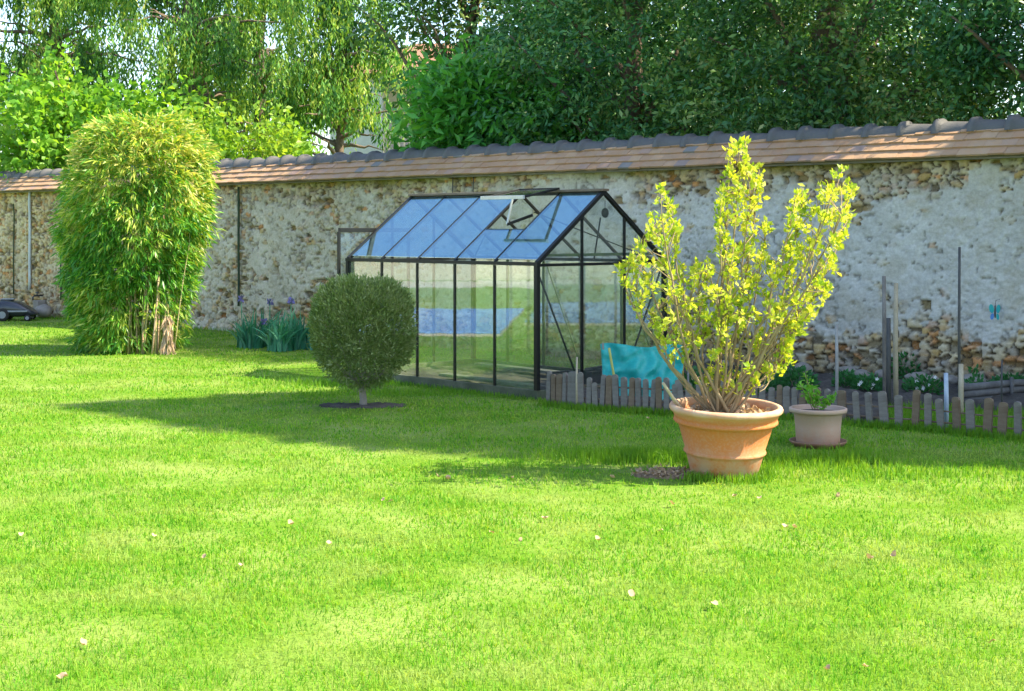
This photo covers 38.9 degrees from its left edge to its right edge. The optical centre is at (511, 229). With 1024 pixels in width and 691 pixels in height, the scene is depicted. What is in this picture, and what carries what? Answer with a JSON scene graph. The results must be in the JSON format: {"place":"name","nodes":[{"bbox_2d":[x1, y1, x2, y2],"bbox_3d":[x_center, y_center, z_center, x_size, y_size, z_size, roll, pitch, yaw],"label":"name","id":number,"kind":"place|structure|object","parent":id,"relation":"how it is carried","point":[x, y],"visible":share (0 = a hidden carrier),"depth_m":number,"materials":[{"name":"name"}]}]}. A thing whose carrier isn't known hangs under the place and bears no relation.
{"place":"outdoors","nodes":[
{"label":"outdoors","id":0,"kind":"place"},
{"bbox_2d":[330,7,604,154],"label":"house","id":1,"kind":"structure","parent":0,"point":[363,140],"depth_m":46.00,"materials":[{"name":"beige paint"}]},
{"bbox_2d":[0,314,1023,690],"bbox_3d":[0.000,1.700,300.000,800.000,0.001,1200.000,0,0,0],"label":"lawn","id":2,"kind":"structure","parent":0,"point":[460,589],"depth_m":7.89,"materials":[{"name":"green plant"}]},
{"bbox_2d":[0,298,38,320],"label":"robot mower","id":3,"kind":"object","parent":2,"relation":"on","point":[10,308],"visible":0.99,"depth_m":27.04,"materials":[{"name":"black plastic"}]},
{"bbox_2d":[32,292,45,316],"bbox_3d":[-9.252,1.454,28.296,0.180,0.492,0.248,0,0,43],"label":"water tap","id":4,"kind":"object","parent":2,"relation":"on","point":[36,303],"visible":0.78,"depth_m":28.25,"materials":[{"name":"metal"}]},
{"bbox_2d":[35,304,51,317],"bbox_3d":[-9.025,1.558,27.950,0.409,0.261,0.326,0,0,39],"label":"stone","id":5,"kind":"object","parent":2,"relation":"on","point":[44,310],"visible":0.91,"depth_m":27.81,"materials":[{"name":"grey stone"}]},
{"bbox_2d":[56,672,65,678],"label":"fallen leaf","id":6,"kind":"object","parent":2,"relation":"on","point":[61,674],"visible":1,"depth_m":5.43,"materials":[{"name":"beige plant"}]},
{"bbox_2d":[80,638,86,644],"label":"fallen leaf","id":7,"kind":"object","parent":2,"relation":"on","point":[83,641],"visible":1,"depth_m":5.88,"materials":[{"name":"yellow plant"}]},
{"bbox_2d":[0,0,179,171],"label":"weeping willow","id":8,"kind":"object","parent":2,"relation":"on","point":[57,12],"visible":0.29,"depth_m":33.44,"materials":[{"name":"green plant"}]},
{"bbox_2d":[0,37,237,182],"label":"maple tree","id":9,"kind":"object","parent":2,"relation":"on","point":[47,108],"visible":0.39,"depth_m":30.04,"materials":[{"name":"green plant"}]},
{"bbox_2d":[46,106,225,355],"bbox_3d":[-5.269,0.099,20.277,2.402,3.649,2.241,0,0,31],"label":"bamboo clump","id":10,"kind":"object","parent":2,"relation":"on","point":[177,229],"visible":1,"depth_m":19.76,"materials":[{"name":"green plant"}]},
{"bbox_2d":[91,0,313,156],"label":"weeping willow","id":11,"kind":"object","parent":2,"relation":"on","point":[186,24],"visible":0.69,"depth_m":32.01,"materials":[{"name":"plant"}]},
{"bbox_2d":[152,93,326,160],"bbox_3d":[-5.406,-0.492,29.371,3.594,4.607,2.721,0,0,0],"label":"tree","id":12,"kind":"object","parent":2,"relation":"on","point":[279,147],"visible":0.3,"depth_m":28.97,"materials":[{"name":"green plant"}]},
{"bbox_2d":[227,295,288,348],"bbox_3d":[-3.510,1.314,20.877,0.964,0.771,1.250,0,0,43],"label":"iris clump","id":13,"kind":"object","parent":2,"relation":"on","point":[245,339],"visible":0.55,"depth_m":20.80,"materials":[{"name":"green plant"}]},
{"bbox_2d":[176,0,363,156],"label":"weeping willow","id":14,"kind":"object","parent":2,"relation":"on","point":[265,75],"visible":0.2,"depth_m":34.34,"materials":[{"name":"plant"}]},
{"bbox_2d":[248,297,312,351],"bbox_3d":[-3.110,1.318,20.466,1.317,0.763,0.973,0,0,0],"label":"iris clump","id":15,"kind":"object","parent":2,"relation":"on","point":[284,338],"visible":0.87,"depth_m":20.32,"materials":[{"name":"green plant"}]},
{"bbox_2d":[254,0,416,154],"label":"weeping willow","id":16,"kind":"object","parent":2,"relation":"on","point":[328,87],"visible":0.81,"depth_m":30.95,"materials":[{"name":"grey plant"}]},
{"bbox_2d":[318,402,405,407],"bbox_3d":[-1.445,1.693,13.966,0.860,0.054,0.320,0,0,0],"label":"soil ring","id":17,"kind":"object","parent":2,"relation":"on","point":[357,405],"visible":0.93,"depth_m":13.89,"materials":[{"name":"soil"}]},
{"bbox_2d":[305,271,419,404],"bbox_3d":[-1.451,1.059,13.956,1.146,1.345,1.111,0,0,0],"label":"round topiary","id":18,"kind":"object","parent":17,"relation":"on","point":[364,354],"visible":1,"depth_m":13.70,"materials":[{"name":"green plant"}]},
{"bbox_2d":[316,0,587,149],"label":"evergreen tree","id":19,"kind":"object","parent":2,"relation":"on","point":[422,20],"visible":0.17,"depth_m":25.28,"materials":[{"name":"green plant"}]},
{"bbox_2d":[384,363,546,389],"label":"greenhouse floor","id":20,"kind":"structure","parent":2,"relation":"on","point":[471,369],"depth_m":16.81,"materials":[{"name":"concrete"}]},
{"bbox_2d":[439,373,545,388],"bbox_3d":[-0.231,1.610,15.516,0.140,0.040,1.601,0,0,-41],"label":"plank","id":21,"kind":"object","parent":20,"relation":"on","point":[498,381],"visible":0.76,"depth_m":15.45,"materials":[{"name":"grey wood"}]},
{"bbox_2d":[337,187,666,400],"bbox_3d":[-0.158,0.622,16.233,2.071,2.156,3.225,0,0,-43],"label":"greenhouse","id":22,"kind":"object","parent":20,"relation":"on","point":[514,196],"visible":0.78,"depth_m":15.77,"materials":[{"name":"black paint"}]},
{"bbox_2d":[480,187,559,199],"bbox_3d":[0.092,-0.391,15.594,0.567,0.131,0.664,0,0,-43],"label":"roof window","id":23,"kind":"structure","parent":22,"relation":"in","point":[518,193],"depth_m":15.55,"materials":[{"name":"black paint"}]},
{"bbox_2d":[474,362,558,372],"bbox_3d":[0.299,1.610,16.631,0.140,0.040,2.101,0,0,-42],"label":"plank","id":24,"kind":"object","parent":20,"relation":"on","point":[513,367],"visible":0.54,"depth_m":16.92,"materials":[{"name":"wood"}]},
{"bbox_2d":[545,370,579,377],"bbox_3d":[0.556,1.570,15.226,0.340,0.160,0.240,0,0,-43],"label":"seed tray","id":25,"kind":"object","parent":20,"relation":"on","point":[559,372],"visible":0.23,"depth_m":15.32,"materials":[{"name":"plastic"}]},
{"bbox_2d":[575,368,601,384],"bbox_3d":[0.859,1.570,15.415,0.240,0.160,0.340,0,0,41],"label":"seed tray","id":26,"kind":"object","parent":20,"relation":"on","point":[594,375],"visible":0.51,"depth_m":15.28,"materials":[{"name":"plastic"}]},
{"bbox_2d":[585,366,601,370],"bbox_3d":[0.982,1.570,15.722,0.240,0.160,0.340,0,0,35],"label":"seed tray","id":27,"kind":"object","parent":20,"relation":"on","point":[598,368],"visible":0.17,"depth_m":15.73,"materials":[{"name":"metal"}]},
{"bbox_2d":[386,32,607,180],"bbox_3d":[-0.161,-0.641,21.828,3.518,4.890,3.027,0,0,0],"label":"laurel bush","id":28,"kind":"object","parent":2,"relation":"on","point":[444,112],"visible":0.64,"depth_m":21.33,"materials":[{"name":"green plant"}]},
{"bbox_2d":[0,114,1023,384],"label":"stone wall","id":29,"kind":"structure","parent":2,"relation":"on","point":[928,200],"depth_m":18.66,"materials":[{"name":"stone"},{"name":"plaster"},{"name":"clay tile"}]},
{"bbox_2d":[989,299,999,319],"bbox_3d":[5.077,0.831,15.175,0.123,0.214,0.125,0,0,43],"label":"garden ornament","id":30,"kind":"object","parent":29,"relation":"hanging from","point":[992,309],"visible":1,"depth_m":15.14,"materials":[{"name":"teal metal"}]},
{"bbox_2d":[576,357,577,403],"bbox_3d":[0.616,1.468,13.769,0.021,0.524,0.025,0,0,30],"label":"stake","id":31,"kind":"object","parent":2,"relation":"on","point":[576,380],"visible":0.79,"depth_m":13.76,"materials":[{"name":"brown wood"}]},
{"bbox_2d":[438,0,814,146],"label":"evergreen tree","id":32,"kind":"object","parent":2,"relation":"on","point":[627,118],"visible":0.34,"depth_m":20.83,"materials":[{"name":"green plant"}]},
{"bbox_2d":[628,589,634,595],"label":"fallen leaf","id":33,"kind":"object","parent":2,"relation":"on","point":[631,592],"visible":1,"depth_m":6.66,"materials":[{"name":"beige plant"}]},
{"bbox_2d":[634,470,690,478],"bbox_3d":[1.080,1.696,10.018,0.492,0.048,0.276,0,0,0],"label":"soil patch","id":34,"kind":"object","parent":2,"relation":"on","point":[642,474],"visible":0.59,"depth_m":9.93,"materials":[{"name":"brown soil"}]},
{"bbox_2d":[631,463,691,476],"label":"leaf litter","id":35,"kind":"object","parent":34,"relation":"on","point":[658,470],"visible":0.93,"depth_m":9.99,"materials":[{"name":"brown plant"}]},
{"bbox_2d":[416,0,1005,133],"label":"evergreen tree","id":36,"kind":"object","parent":2,"relation":"on","point":[652,25],"visible":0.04,"depth_m":24.53,"materials":[{"name":"green plant"}]},
{"bbox_2d":[669,396,782,481],"bbox_3d":[1.467,1.449,9.989,0.778,0.503,0.778,1,3,0],"label":"terracotta pot","id":37,"kind":"object","parent":2,"relation":"on","point":[729,444],"visible":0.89,"depth_m":9.74,"materials":[{"name":"orange ceramic"}]},
{"bbox_2d":[662,382,682,407],"bbox_3d":[1.105,1.143,9.896,0.035,0.226,0.238,0,0,43],"label":"stick","id":38,"kind":"object","parent":37,"relation":"on","point":[673,398],"visible":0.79,"depth_m":9.86,"materials":[{"name":"brown wood"}]},
{"bbox_2d":[612,135,859,412],"bbox_3d":[1.571,0.315,10.040,1.773,1.951,1.357,0,0,0],"label":"golden shrub","id":39,"kind":"object","parent":37,"relation":"on","point":[746,377],"visible":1,"depth_m":9.92,"materials":[{"name":"yellow plant"}]},
{"bbox_2d":[546,371,1023,436],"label":"picket fence","id":40,"kind":"object","parent":2,"relation":"on","point":[560,387],"visible":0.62,"depth_m":13.06,"materials":[{"name":"grey wood"}]},
{"bbox_2d":[584,362,1023,421],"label":"soil bed","id":41,"kind":"object","parent":2,"relation":"on","point":[825,379],"visible":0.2,"depth_m":14.26,"materials":[{"name":"brown soil"}]},
{"bbox_2d":[600,343,688,399],"bbox_3d":[1.317,1.410,14.268,0.879,0.580,0.429,0,0,0],"label":"tarpaulin","id":42,"kind":"object","parent":41,"relation":"on","point":[628,362],"visible":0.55,"depth_m":14.28,"materials":[{"name":"teal plastic"}]},
{"bbox_2d":[682,365,721,389],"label":"bed plant","id":43,"kind":"object","parent":41,"relation":"on","point":[694,367],"visible":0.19,"depth_m":14.82,"materials":[{"name":"green plant"}]},
{"bbox_2d":[730,361,783,393],"bbox_3d":[2.460,1.480,14.664,0.622,0.364,0.606,0,0,0],"label":"bed plant","id":44,"kind":"object","parent":41,"relation":"on","point":[775,382],"visible":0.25,"depth_m":14.60,"materials":[{"name":"green plant"}]},
{"bbox_2d":[778,363,820,390],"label":"bed plant","id":45,"kind":"object","parent":41,"relation":"on","point":[793,375],"visible":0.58,"depth_m":14.78,"materials":[{"name":"green plant"}]},
{"bbox_2d":[794,362,812,372],"bbox_3d":[3.331,1.591,16.571,0.228,0.163,0.176,0,0,-3],"label":"stone","id":46,"kind":"object","parent":41,"relation":"on","point":[807,365],"visible":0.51,"depth_m":16.52,"materials":[{"name":"grey stone"}]},
{"bbox_2d":[835,325,838,390],"bbox_3d":[3.066,1.314,13.694,0.036,0.833,0.032,0,0,30],"label":"stake","id":47,"kind":"object","parent":41,"relation":"on","point":[836,362],"visible":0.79,"depth_m":13.68,"materials":[{"name":"grey wood"}]},
{"bbox_2d":[831,368,864,388],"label":"bed plant","id":48,"kind":"object","parent":41,"relation":"on","point":[850,376],"visible":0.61,"depth_m":15.16,"materials":[{"name":"green plant"}]},
{"bbox_2d":[839,366,856,375],"bbox_3d":[3.765,1.589,16.236,0.144,0.137,0.239,0,0,-38],"label":"stone","id":49,"kind":"object","parent":41,"relation":"on","point":[850,368],"visible":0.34,"depth_m":16.19,"materials":[{"name":"grey stone"}]},
{"bbox_2d":[855,369,869,375],"bbox_3d":[3.850,1.591,15.941,0.157,0.124,0.222,0,0,-14],"label":"stone","id":50,"kind":"object","parent":41,"relation":"on","point":[859,371],"visible":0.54,"depth_m":15.88,"materials":[{"name":"grey stone"}]},
{"bbox_2d":[849,372,882,391],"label":"bed plant","id":51,"kind":"object","parent":41,"relation":"on","point":[876,383],"visible":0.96,"depth_m":14.79,"materials":[{"name":"green plant"}]},
{"bbox_2d":[874,369,881,377],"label":"stone","id":52,"kind":"object","parent":41,"relation":"on","point":[879,373],"visible":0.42,"depth_m":15.92,"materials":[{"name":"grey stone"}]},
{"bbox_2d":[882,276,885,391],"bbox_3d":[3.580,1.086,13.926,0.047,1.288,0.041,0,0,-15],"label":"stake","id":53,"kind":"object","parent":41,"relation":"on","point":[884,331],"visible":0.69,"depth_m":13.91,"materials":[{"name":"grey wood"}]},
{"bbox_2d":[886,318,890,408],"bbox_3d":[3.576,1.283,13.771,0.045,0.894,0.045,0,0,-15],"label":"stake","id":54,"kind":"object","parent":41,"relation":"on","point":[888,356],"visible":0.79,"depth_m":13.75,"materials":[{"name":"wood"}]},
{"bbox_2d":[893,283,898,399],"bbox_3d":[3.708,1.121,14.005,0.050,1.218,0.050,0,0,30],"label":"stake","id":55,"kind":"object","parent":41,"relation":"on","point":[895,351],"visible":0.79,"depth_m":13.99,"materials":[{"name":"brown wood"}]},
{"bbox_2d":[881,351,921,378],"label":"bed plant","id":56,"kind":"object","parent":41,"relation":"on","point":[903,373],"visible":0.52,"depth_m":15.88,"materials":[{"name":"green plant"}]},
{"bbox_2d":[912,372,925,379],"bbox_3d":[4.404,1.591,15.702,0.170,0.113,0.190,0,0,34],"label":"stone","id":57,"kind":"object","parent":41,"relation":"on","point":[918,373],"visible":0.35,"depth_m":15.64,"materials":[{"name":"grey stone"}]},
{"bbox_2d":[900,373,943,394],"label":"bed plant","id":58,"kind":"object","parent":41,"relation":"on","point":[911,382],"visible":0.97,"depth_m":14.60,"materials":[{"name":"green plant"}]},
{"bbox_2d":[919,375,940,382],"bbox_3d":[4.407,1.588,15.310,0.262,0.114,0.178,0,0,-31],"label":"stone","id":59,"kind":"object","parent":41,"relation":"on","point":[932,377],"visible":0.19,"depth_m":15.27,"materials":[{"name":"grey stone"}]},
{"bbox_2d":[948,375,957,383],"bbox_3d":[4.664,1.597,15.376,0.155,0.119,0.212,0,0,6],"label":"stone","id":60,"kind":"object","parent":41,"relation":"on","point":[952,379],"visible":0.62,"depth_m":15.29,"materials":[{"name":"grey stone"}]},
{"bbox_2d":[964,363,983,382],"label":"bed plant","id":61,"kind":"object","parent":41,"relation":"on","point":[972,379],"visible":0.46,"depth_m":14.32,"materials":[{"name":"green plant"}]},
{"bbox_2d":[964,373,986,383],"bbox_3d":[4.826,1.587,15.176,0.279,0.172,0.234,0,0,19],"label":"stone","id":62,"kind":"object","parent":41,"relation":"on","point":[966,376],"visible":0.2,"depth_m":15.10,"materials":[{"name":"grey stone"}]},
{"bbox_2d":[957,377,1023,399],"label":"log edging","id":63,"kind":"object","parent":41,"relation":"on","point":[983,390],"visible":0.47,"depth_m":14.22,"materials":[{"name":"grey wood"}]},
{"bbox_2d":[986,372,1023,381],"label":"bed plant","id":64,"kind":"object","parent":41,"relation":"on","point":[1005,377],"visible":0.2,"depth_m":14.83,"materials":[{"name":"green plant"}]},
{"bbox_2d":[789,437,846,448],"bbox_3d":[2.406,1.673,11.400,0.448,0.046,0.448,0,0,0],"label":"saucer","id":65,"kind":"object","parent":2,"relation":"on","point":[792,440],"visible":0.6,"depth_m":11.23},
{"bbox_2d":[789,404,846,443],"bbox_3d":[2.406,1.530,11.400,0.450,0.271,0.450,0,0,0],"label":"flower pot","id":66,"kind":"object","parent":65,"relation":"on","point":[817,426],"visible":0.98,"depth_m":11.25,"materials":[{"name":"ceramic"}]},
{"bbox_2d":[795,371,836,409],"bbox_3d":[2.388,1.266,11.407,0.337,0.312,0.189,0,0,0],"label":"potted seedling","id":67,"kind":"object","parent":66,"relation":"on","point":[816,397],"visible":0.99,"depth_m":11.39,"materials":[{"name":"green plant"}]},
{"bbox_2d":[615,0,1023,139],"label":"evergreen tree","id":68,"kind":"object","parent":2,"relation":"on","point":[831,97],"visible":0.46,"depth_m":18.76,"materials":[{"name":"green plant"}]},
{"bbox_2d":[843,0,1023,125],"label":"evergreen tree","id":69,"kind":"object","parent":2,"relation":"on","point":[996,52],"visible":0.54,"depth_m":17.40,"materials":[{"name":"green plant"}]},
{"bbox_2d":[944,373,948,427],"bbox_3d":[3.708,1.476,12.387,0.042,0.509,0.041,0,0,-15],"label":"stake","id":70,"kind":"object","parent":2,"relation":"on","point":[946,400],"visible":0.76,"depth_m":12.37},
{"bbox_2d":[958,247,960,368],"bbox_3d":[4.088,0.943,13.252,0.030,1.575,0.026,0,0,-15],"label":"stake","id":71,"kind":"object","parent":2,"relation":"on","point":[959,304],"visible":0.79,"depth_m":13.24,"materials":[{"name":"metal"}]},
{"bbox_2d":[958,364,963,416],"bbox_3d":[4.082,1.474,13.182,0.049,0.512,0.049,0,0,-15],"label":"stake","id":72,"kind":"object","parent":2,"relation":"on","point":[961,382],"visible":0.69,"depth_m":13.16,"materials":[{"name":"brown wood"}]},
{"bbox_2d":[1001,360,1002,401],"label":"stake","id":73,"kind":"object","parent":2,"relation":"on","point":[1001,380],"visible":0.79,"depth_m":13.54,"materials":[{"name":"wood"}]},
{"bbox_2d":[0,0,1023,167],"label":"sky","id":74,"kind":"structure","parent":0,"point":[267,41],"materials":[{"name":"white"}]}
]}

